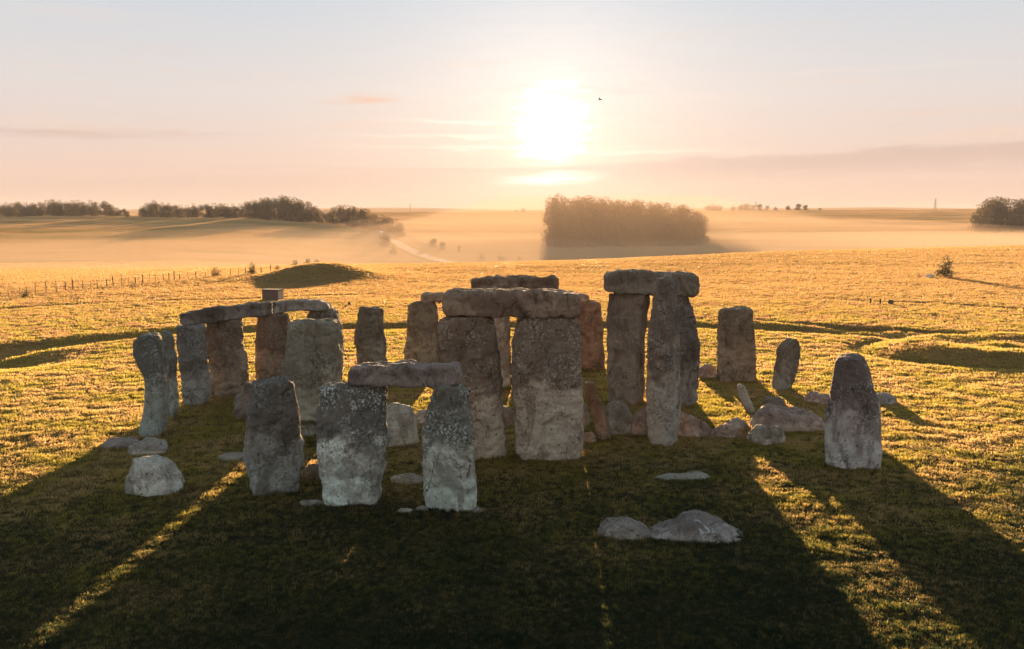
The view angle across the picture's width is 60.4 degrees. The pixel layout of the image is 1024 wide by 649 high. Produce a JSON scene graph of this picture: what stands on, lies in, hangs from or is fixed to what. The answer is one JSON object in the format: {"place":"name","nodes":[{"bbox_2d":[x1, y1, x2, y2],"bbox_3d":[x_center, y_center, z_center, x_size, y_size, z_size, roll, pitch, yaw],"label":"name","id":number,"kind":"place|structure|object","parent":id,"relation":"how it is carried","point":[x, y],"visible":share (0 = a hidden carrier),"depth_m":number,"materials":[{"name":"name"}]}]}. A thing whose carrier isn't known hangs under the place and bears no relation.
{"place":"outdoors","nodes":[
{"label":"outdoors","id":0,"kind":"place"},
{"bbox_2d":[325,213,454,262],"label":"road","id":1,"kind":"structure","parent":0,"point":[402,245],"depth_m":455.70,"materials":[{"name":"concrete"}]},
{"bbox_2d":[0,207,1023,648],"bbox_3d":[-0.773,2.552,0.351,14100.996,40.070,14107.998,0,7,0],"label":"ground","id":2,"kind":"structure","parent":0,"point":[492,235],"depth_m":37.27,"materials":[{"name":"plant"}]},
{"bbox_2d":[17,204,26,216],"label":"tree","id":3,"kind":"object","parent":2,"relation":"on","point":[22,213],"visible":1,"depth_m":679.88,"materials":[{"name":"brown plant"}]},
{"bbox_2d":[53,199,63,215],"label":"tree","id":4,"kind":"object","parent":2,"relation":"on","point":[59,206],"visible":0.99,"depth_m":681.44,"materials":[{"name":"brown plant"}]},
{"bbox_2d":[75,203,87,215],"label":"tree","id":5,"kind":"object","parent":2,"relation":"on","point":[81,212],"visible":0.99,"depth_m":676.27,"materials":[{"name":"brown plant"}]},
{"bbox_2d":[101,437,138,448],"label":"fallen stone","id":6,"kind":"object","parent":2,"relation":"on","point":[118,442],"visible":0.6,"depth_m":35.46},
{"bbox_2d":[1,264,278,296],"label":"fence","id":7,"kind":"object","parent":2,"relation":"on","point":[128,280],"visible":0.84,"depth_m":116.39,"materials":[{"name":"brown wood"}]},
{"bbox_2d":[128,437,168,455],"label":"fallen stone","id":8,"kind":"object","parent":2,"relation":"on","point":[146,445],"visible":0.69,"depth_m":34.47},
{"bbox_2d":[133,332,167,437],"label":"standing stone","id":9,"kind":"object","parent":2,"relation":"on","point":[148,356],"visible":0.99,"depth_m":37.08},
{"bbox_2d":[124,455,184,496],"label":"fallen stone","id":10,"kind":"object","parent":2,"relation":"on","point":[152,475],"visible":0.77,"depth_m":29.51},
{"bbox_2d":[151,203,162,216],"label":"tree","id":11,"kind":"object","parent":2,"relation":"on","point":[155,207],"visible":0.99,"depth_m":679.13,"materials":[{"name":"brown plant"}]},
{"bbox_2d":[162,330,178,418],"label":"standing stone","id":12,"kind":"object","parent":2,"relation":"on","point":[169,354],"visible":0.94,"depth_m":39.86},
{"bbox_2d":[176,323,210,406],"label":"standing stone","id":13,"kind":"object","parent":2,"relation":"on","point":[191,341],"visible":0.98,"depth_m":42.73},
{"bbox_2d":[202,203,212,217],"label":"tree","id":14,"kind":"object","parent":2,"relation":"on","point":[207,213],"visible":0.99,"depth_m":682.94,"materials":[{"name":"brown plant"}]},
{"bbox_2d":[206,319,248,397],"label":"standing stone","id":15,"kind":"object","parent":2,"relation":"on","point":[228,360],"visible":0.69,"depth_m":44.89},
{"bbox_2d":[180,301,274,324],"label":"lintel stone","id":16,"kind":"object","parent":15,"relation":"on","point":[213,314],"visible":0.93,"depth_m":44.48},
{"bbox_2d":[215,452,242,460],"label":"fallen stone","id":17,"kind":"object","parent":2,"relation":"on","point":[233,456],"visible":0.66,"depth_m":33.74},
{"bbox_2d":[233,381,251,418],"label":"broken stone","id":18,"kind":"object","parent":2,"relation":"on","point":[242,402],"visible":0.67,"depth_m":40.20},
{"bbox_2d":[243,204,256,218],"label":"tree","id":19,"kind":"object","parent":2,"relation":"on","point":[251,214],"visible":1,"depth_m":676.84,"materials":[{"name":"brown plant"}]},
{"bbox_2d":[257,200,271,219],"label":"tree","id":20,"kind":"object","parent":2,"relation":"on","point":[264,214],"visible":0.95,"depth_m":676.11,"materials":[{"name":"brown plant"}]},
{"bbox_2d":[264,199,277,219],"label":"tree","id":21,"kind":"object","parent":2,"relation":"on","point":[272,213],"visible":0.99,"depth_m":675.06,"materials":[{"name":"brown plant"}]},
{"bbox_2d":[254,313,290,379],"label":"standing stone","id":22,"kind":"object","parent":2,"relation":"on","point":[270,341],"visible":0.61,"depth_m":46.71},
{"bbox_2d":[261,288,283,299],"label":"storage box","id":23,"kind":"object","parent":2,"relation":"on","point":[271,294],"visible":0.91,"depth_m":94.76,"materials":[{"name":"brown wood"}]},
{"bbox_2d":[243,375,304,495],"bbox_3d":[-8.109,3.912,29.918,2.048,4.277,1.302,-2,8,-18],"label":"standing stone","id":24,"kind":"object","parent":2,"relation":"on","point":[273,455],"visible":0.98,"depth_m":29.38,"materials":[{"name":"stone"}]},
{"bbox_2d":[273,195,290,219],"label":"tree","id":25,"kind":"object","parent":2,"relation":"on","point":[276,203],"visible":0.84,"depth_m":681.03,"materials":[{"name":"brown plant"}]},
{"bbox_2d":[276,198,290,220],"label":"tree","id":26,"kind":"object","parent":2,"relation":"on","point":[285,200],"visible":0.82,"depth_m":680.29,"materials":[{"name":"brown plant"}]},
{"bbox_2d":[280,199,299,221],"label":"tree","id":27,"kind":"object","parent":2,"relation":"on","point":[290,210],"visible":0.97,"depth_m":676.17,"materials":[{"name":"brown plant"}]},
{"bbox_2d":[297,202,309,221],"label":"tree","id":28,"kind":"object","parent":2,"relation":"on","point":[301,210],"visible":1,"depth_m":675.88,"materials":[{"name":"brown plant"}]},
{"bbox_2d":[300,464,320,480],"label":"fallen stone","id":29,"kind":"object","parent":2,"relation":"on","point":[310,472],"visible":0.59,"depth_m":31.04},
{"bbox_2d":[300,499,323,506],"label":"fallen stone","id":30,"kind":"object","parent":2,"relation":"on","point":[307,502],"visible":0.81,"depth_m":28.50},
{"bbox_2d":[283,318,343,436],"bbox_3d":[-8.346,2.423,37.010,2.493,5.383,1.494,0,7,0],"label":"standing stone","id":31,"kind":"object","parent":2,"relation":"on","point":[313,362],"visible":0.69,"depth_m":36.35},
{"bbox_2d":[310,207,322,222],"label":"tree","id":32,"kind":"object","parent":2,"relation":"on","point":[317,213],"visible":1,"depth_m":680.46,"materials":[{"name":"plant"}]},
{"bbox_2d":[307,308,343,350],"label":"standing stone","id":33,"kind":"object","parent":2,"relation":"on","point":[331,313],"visible":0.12,"depth_m":48.46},
{"bbox_2d":[273,298,331,314],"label":"lintel stone","id":34,"kind":"object","parent":33,"relation":"on","point":[294,305],"visible":1,"depth_m":47.49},
{"bbox_2d":[327,207,338,223],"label":"tree","id":35,"kind":"object","parent":2,"relation":"on","point":[332,213],"visible":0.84,"depth_m":683.71,"materials":[{"name":"plant"}]},
{"bbox_2d":[332,205,346,224],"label":"tree","id":36,"kind":"object","parent":2,"relation":"on","point":[336,215],"visible":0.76,"depth_m":677.80,"materials":[{"name":"plant"}]},
{"bbox_2d":[338,204,353,225],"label":"tree","id":37,"kind":"object","parent":2,"relation":"on","point":[343,218],"visible":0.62,"depth_m":672.62,"materials":[{"name":"plant"}]},
{"bbox_2d":[344,206,358,226],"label":"tree","id":38,"kind":"object","parent":2,"relation":"on","point":[351,213],"visible":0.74,"depth_m":663.98,"materials":[{"name":"plant"}]},
{"bbox_2d":[316,381,387,505],"bbox_3d":[-5.204,3.983,28.745,2.345,4.423,1.220,0,7,0],"label":"standing stone","id":39,"kind":"object","parent":2,"relation":"on","point":[352,432],"visible":0.92,"depth_m":28.23,"materials":[{"name":"stone"}]},
{"bbox_2d":[348,359,462,387],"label":"lintel stone","id":40,"kind":"object","parent":39,"relation":"on","point":[411,373],"visible":0.99,"depth_m":27.68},
{"bbox_2d":[352,208,368,227],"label":"tree","id":41,"kind":"object","parent":2,"relation":"on","point":[356,215],"visible":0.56,"depth_m":654.55,"materials":[{"name":"plant"}]},
{"bbox_2d":[359,209,371,229],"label":"tree","id":42,"kind":"object","parent":2,"relation":"on","point":[364,224],"visible":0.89,"depth_m":643.88,"materials":[{"name":"plant"}]},
{"bbox_2d":[354,306,387,364],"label":"standing stone","id":43,"kind":"object","parent":2,"relation":"on","point":[370,341],"visible":0.8,"depth_m":49.61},
{"bbox_2d":[370,214,389,230],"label":"tree","id":44,"kind":"object","parent":2,"relation":"on","point":[379,225],"visible":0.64,"depth_m":624.85,"materials":[{"name":"plant"}]},
{"bbox_2d":[378,233,393,247],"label":"tree","id":45,"kind":"object","parent":2,"relation":"on","point":[385,241],"visible":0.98,"depth_m":466.92,"materials":[{"name":"plant"}]},
{"bbox_2d":[381,216,393,232],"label":"tree","id":46,"kind":"object","parent":2,"relation":"on","point":[386,230],"visible":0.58,"depth_m":605.52,"materials":[{"name":"plant"}]},
{"bbox_2d":[385,219,403,234],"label":"tree","id":47,"kind":"object","parent":2,"relation":"on","point":[392,231],"visible":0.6,"depth_m":585.98,"materials":[{"name":"plant"}]},
{"bbox_2d":[394,224,405,237],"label":"tree","id":48,"kind":"object","parent":2,"relation":"on","point":[398,229],"visible":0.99,"depth_m":566.58,"materials":[{"name":"plant"}]},
{"bbox_2d":[386,402,418,446],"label":"fallen stone","id":49,"kind":"object","parent":2,"relation":"on","point":[401,421],"visible":0.66,"depth_m":35.79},
{"bbox_2d":[390,473,422,484],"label":"fallen stone","id":50,"kind":"object","parent":2,"relation":"on","point":[409,478],"visible":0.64,"depth_m":30.86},
{"bbox_2d":[416,409,425,423],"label":"fallen stone","id":51,"kind":"object","parent":2,"relation":"on","point":[421,416],"visible":0.48,"depth_m":39.54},
{"bbox_2d":[404,301,438,363],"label":"standing stone","id":52,"kind":"object","parent":2,"relation":"on","point":[422,335],"visible":0.77,"depth_m":51.99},
{"bbox_2d":[421,382,476,511],"bbox_3d":[-2.007,4.035,28.144,1.767,4.476,1.165,0,7,0],"label":"standing stone","id":53,"kind":"object","parent":2,"relation":"on","point":[448,461],"visible":0.88,"depth_m":27.68,"materials":[{"name":"stone"}]},
{"bbox_2d":[437,316,507,459],"bbox_3d":[-1.517,2.537,34.013,2.733,5.937,1.290,0,7,0],"label":"standing stone","id":54,"kind":"object","parent":2,"relation":"on","point":[469,345],"visible":0.69,"depth_m":33.44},
{"bbox_2d":[494,316,510,388],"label":"standing stone","id":55,"kind":"object","parent":2,"relation":"on","point":[503,327],"visible":0.17,"depth_m":47.02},
{"bbox_2d":[470,275,558,288],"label":"lintel stone","id":56,"kind":"object","parent":55,"relation":"on","point":[518,281],"visible":0.81,"depth_m":46.48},
{"bbox_2d":[503,405,513,426],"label":"fallen stone","id":57,"kind":"object","parent":2,"relation":"on","point":[508,413],"visible":0.58,"depth_m":39.06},
{"bbox_2d":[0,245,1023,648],"bbox_3d":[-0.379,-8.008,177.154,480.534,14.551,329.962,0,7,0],"label":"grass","id":58,"kind":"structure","parent":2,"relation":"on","point":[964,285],"depth_m":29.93,"materials":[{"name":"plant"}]},
{"bbox_2d":[511,317,583,460],"bbox_3d":[1.371,2.560,33.900,2.826,5.925,1.304,0,7,0],"label":"standing stone","id":59,"kind":"object","parent":2,"relation":"on","point":[547,382],"visible":0.91,"depth_m":33.39,"materials":[{"name":"stone"}]},
{"bbox_2d":[442,287,580,319],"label":"lintel stone","id":60,"kind":"object","parent":59,"relation":"on","point":[543,303],"visible":1,"depth_m":32.94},
{"bbox_2d":[543,203,565,246],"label":"tree","id":61,"kind":"object","parent":2,"relation":"on","point":[552,239],"visible":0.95,"depth_m":473.76,"materials":[{"name":"brown plant"}]},
{"bbox_2d":[540,196,570,243],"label":"tree","id":62,"kind":"object","parent":2,"relation":"on","point":[545,232],"visible":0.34,"depth_m":492.28,"materials":[{"name":"brown plant"}]},
{"bbox_2d":[553,199,577,247],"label":"tree","id":63,"kind":"object","parent":2,"relation":"on","point":[562,210],"visible":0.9,"depth_m":473.76,"materials":[{"name":"brown plant"}]},
{"bbox_2d":[567,201,587,246],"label":"tree","id":64,"kind":"object","parent":2,"relation":"on","point":[582,218],"visible":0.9,"depth_m":473.12,"materials":[{"name":"brown plant"}]},
{"bbox_2d":[569,196,595,240],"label":"tree","id":65,"kind":"object","parent":2,"relation":"on","point":[581,200],"visible":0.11,"depth_m":491.96,"materials":[{"name":"brown plant"}]},
{"bbox_2d":[582,403,589,425],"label":"fallen stone","id":66,"kind":"object","parent":2,"relation":"on","point":[586,418],"visible":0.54,"depth_m":38.99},
{"bbox_2d":[575,195,602,246],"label":"tree","id":67,"kind":"object","parent":2,"relation":"on","point":[589,223],"visible":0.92,"depth_m":474.32,"materials":[{"name":"brown plant"}]},
{"bbox_2d":[583,432,596,442],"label":"fallen stone","id":68,"kind":"object","parent":2,"relation":"on","point":[589,436],"visible":0.67,"depth_m":36.23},
{"bbox_2d":[576,300,604,370],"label":"standing stone","id":69,"kind":"object","parent":2,"relation":"on","point":[589,318],"visible":0.66,"depth_m":52.28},
{"bbox_2d":[585,381,610,440],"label":"leaning stone","id":70,"kind":"object","parent":2,"relation":"on","point":[600,422],"visible":0.95,"depth_m":36.45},
{"bbox_2d":[590,199,606,243],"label":"tree","id":71,"kind":"object","parent":2,"relation":"on","point":[600,201],"visible":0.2,"depth_m":492.50,"materials":[{"name":"brown plant"}]},
{"bbox_2d":[590,201,615,245],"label":"tree","id":72,"kind":"object","parent":2,"relation":"on","point":[602,230],"visible":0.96,"depth_m":473.89,"materials":[{"name":"brown plant"}]},
{"bbox_2d":[597,199,615,242],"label":"tree","id":73,"kind":"object","parent":2,"relation":"on","point":[606,213],"visible":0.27,"depth_m":492.27,"materials":[{"name":"brown plant"}]},
{"bbox_2d":[603,200,625,246],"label":"tree","id":74,"kind":"object","parent":2,"relation":"on","point":[615,238],"visible":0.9,"depth_m":474.29,"materials":[{"name":"brown plant"}]},
{"bbox_2d":[605,400,632,434],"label":"fallen stone","id":75,"kind":"object","parent":2,"relation":"on","point":[619,415],"visible":0.52,"depth_m":37.40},
{"bbox_2d":[597,516,651,540],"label":"fallen stone","id":76,"kind":"object","parent":2,"relation":"on","point":[624,527],"visible":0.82,"depth_m":25.72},
{"bbox_2d":[614,200,637,246],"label":"tree","id":77,"kind":"object","parent":2,"relation":"on","point":[628,234],"visible":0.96,"depth_m":473.17,"materials":[{"name":"brown plant"}]},
{"bbox_2d":[606,293,649,404],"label":"standing stone","id":78,"kind":"object","parent":2,"relation":"on","point":[627,321],"visible":0.88,"depth_m":43.03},
{"bbox_2d":[623,199,648,245],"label":"tree","id":79,"kind":"object","parent":2,"relation":"on","point":[637,241],"visible":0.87,"depth_m":473.95,"materials":[{"name":"brown plant"}]},
{"bbox_2d":[631,408,647,435],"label":"fallen stone","id":80,"kind":"object","parent":2,"relation":"on","point":[639,424],"visible":0.46,"depth_m":37.20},
{"bbox_2d":[632,201,651,239],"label":"tree","id":81,"kind":"object","parent":2,"relation":"on","point":[643,214],"visible":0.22,"depth_m":491.75,"materials":[{"name":"brown plant"}]},
{"bbox_2d":[640,204,662,245],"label":"tree","id":82,"kind":"object","parent":2,"relation":"on","point":[650,222],"visible":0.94,"depth_m":473.15,"materials":[{"name":"brown plant"}]},
{"bbox_2d":[648,205,672,245],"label":"tree","id":83,"kind":"object","parent":2,"relation":"on","point":[661,231],"visible":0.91,"depth_m":473.48,"materials":[{"name":"brown plant"}]},
{"bbox_2d":[645,271,680,446],"bbox_3d":[6.197,1.548,35.818,1.278,7.440,1.139,5,9,32],"label":"standing stone","id":84,"kind":"object","parent":2,"relation":"on","point":[663,397],"visible":1,"depth_m":35.45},
{"bbox_2d":[658,207,682,245],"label":"tree","id":85,"kind":"object","parent":2,"relation":"on","point":[673,229],"visible":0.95,"depth_m":472.70,"materials":[{"name":"brown plant"}]},
{"bbox_2d":[655,471,709,480],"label":"fallen stone","id":86,"kind":"object","parent":2,"relation":"on","point":[693,475],"visible":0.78,"depth_m":31.34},
{"bbox_2d":[673,204,692,245],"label":"tree","id":87,"kind":"object","parent":2,"relation":"on","point":[684,240],"visible":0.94,"depth_m":473.71,"materials":[{"name":"brown plant"}]},
{"bbox_2d":[677,296,699,405],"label":"standing stone","id":88,"kind":"object","parent":2,"relation":"on","point":[690,357],"visible":0.43,"depth_m":42.72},
{"bbox_2d":[603,269,699,297],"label":"lintel stone","id":89,"kind":"object","parent":88,"relation":"on","point":[629,281],"visible":0.88,"depth_m":42.33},
{"bbox_2d":[684,208,699,242],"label":"tree","id":90,"kind":"object","parent":2,"relation":"on","point":[691,213],"visible":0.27,"depth_m":493.87,"materials":[{"name":"brown plant"}]},
{"bbox_2d":[678,412,711,437],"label":"fallen stone","id":91,"kind":"object","parent":2,"relation":"on","point":[692,425],"visible":0.59,"depth_m":37.16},
{"bbox_2d":[648,509,743,543],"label":"fallen stone","id":92,"kind":"object","parent":2,"relation":"on","point":[693,525],"visible":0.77,"depth_m":25.62,"materials":[{"name":"grey stone"}]},
{"bbox_2d":[687,212,704,245],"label":"tree","id":93,"kind":"object","parent":2,"relation":"on","point":[694,231],"visible":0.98,"depth_m":474.54,"materials":[{"name":"brown plant"}]},
{"bbox_2d":[697,216,710,242],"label":"tree","id":94,"kind":"object","parent":2,"relation":"on","point":[703,231],"visible":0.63,"depth_m":492.60,"materials":[{"name":"brown plant"}]},
{"bbox_2d":[699,363,716,378],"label":"fallen stone","id":95,"kind":"object","parent":2,"relation":"on","point":[707,370],"visible":0.62,"depth_m":50.45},
{"bbox_2d":[710,423,740,439],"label":"fallen stone","id":96,"kind":"object","parent":2,"relation":"on","point":[727,430],"visible":0.73,"depth_m":36.86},
{"bbox_2d":[716,306,756,382],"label":"standing stone","id":97,"kind":"object","parent":2,"relation":"on","point":[736,352],"visible":0.98,"depth_m":48.94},
{"bbox_2d":[726,417,748,429],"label":"fallen stone","id":98,"kind":"object","parent":2,"relation":"on","point":[737,422],"visible":0.58,"depth_m":38.35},
{"bbox_2d":[737,384,753,412],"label":"leaning stone","id":99,"kind":"object","parent":2,"relation":"on","point":[746,402],"visible":0.95,"depth_m":41.41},
{"bbox_2d":[746,424,784,444],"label":"fallen stone","id":100,"kind":"object","parent":2,"relation":"on","point":[762,434],"visible":0.77,"depth_m":36.09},
{"bbox_2d":[762,396,785,405],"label":"fallen stone","id":101,"kind":"object","parent":2,"relation":"on","point":[778,401],"visible":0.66,"depth_m":42.82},
{"bbox_2d":[772,338,800,389],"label":"standing stone","id":102,"kind":"object","parent":2,"relation":"on","point":[788,354],"visible":0.98,"depth_m":46.65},
{"bbox_2d":[750,403,824,431],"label":"fallen stone","id":103,"kind":"object","parent":2,"relation":"on","point":[790,419],"visible":0.73,"depth_m":38.15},
{"bbox_2d":[804,391,829,404],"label":"fallen stone","id":104,"kind":"object","parent":2,"relation":"on","point":[816,396],"visible":0.59,"depth_m":43.45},
{"bbox_2d":[824,353,882,469],"bbox_3d":[12.767,3.358,32.772,2.086,4.625,1.278,3,8,22],"label":"standing stone","id":105,"kind":"object","parent":2,"relation":"on","point":[852,423],"visible":0.98,"depth_m":32.27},
{"bbox_2d":[877,392,896,404],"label":"fallen stone","id":106,"kind":"object","parent":2,"relation":"on","point":[886,398],"visible":0.59,"depth_m":43.37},
{"bbox_2d":[934,255,955,277],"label":"bush","id":107,"kind":"object","parent":2,"relation":"on","point":[945,271],"visible":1,"depth_m":131.18,"materials":[{"name":"green plant"}]},
{"bbox_2d":[968,203,992,232],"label":"tree","id":108,"kind":"object","parent":2,"relation":"on","point":[979,223],"visible":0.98,"depth_m":634.25,"materials":[{"name":"brown plant"}]},
{"bbox_2d":[976,199,996,231],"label":"tree","id":109,"kind":"object","parent":2,"relation":"on","point":[985,205],"visible":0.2,"depth_m":648.46,"materials":[{"name":"brown plant"}]},
{"bbox_2d":[985,196,1007,232],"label":"tree","id":110,"kind":"object","parent":2,"relation":"on","point":[994,226],"visible":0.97,"depth_m":633.98,"materials":[{"name":"brown plant"}]},
{"bbox_2d":[999,199,1023,232],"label":"tree","id":111,"kind":"object","parent":2,"relation":"on","point":[1012,223],"visible":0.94,"depth_m":633.27,"materials":[{"name":"brown plant"}]},
{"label":"standing stone","id":112,"kind":"object","parent":2,"relation":"on","visible":0},
{"bbox_2d":[421,292,444,302],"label":"lintel stone","id":113,"kind":"object","parent":112,"relation":"on","point":[430,297],"visible":0.3,"depth_m":51.79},
{"bbox_2d":[0,0,1023,209],"label":"sky","id":114,"kind":"structure","parent":0,"point":[126,104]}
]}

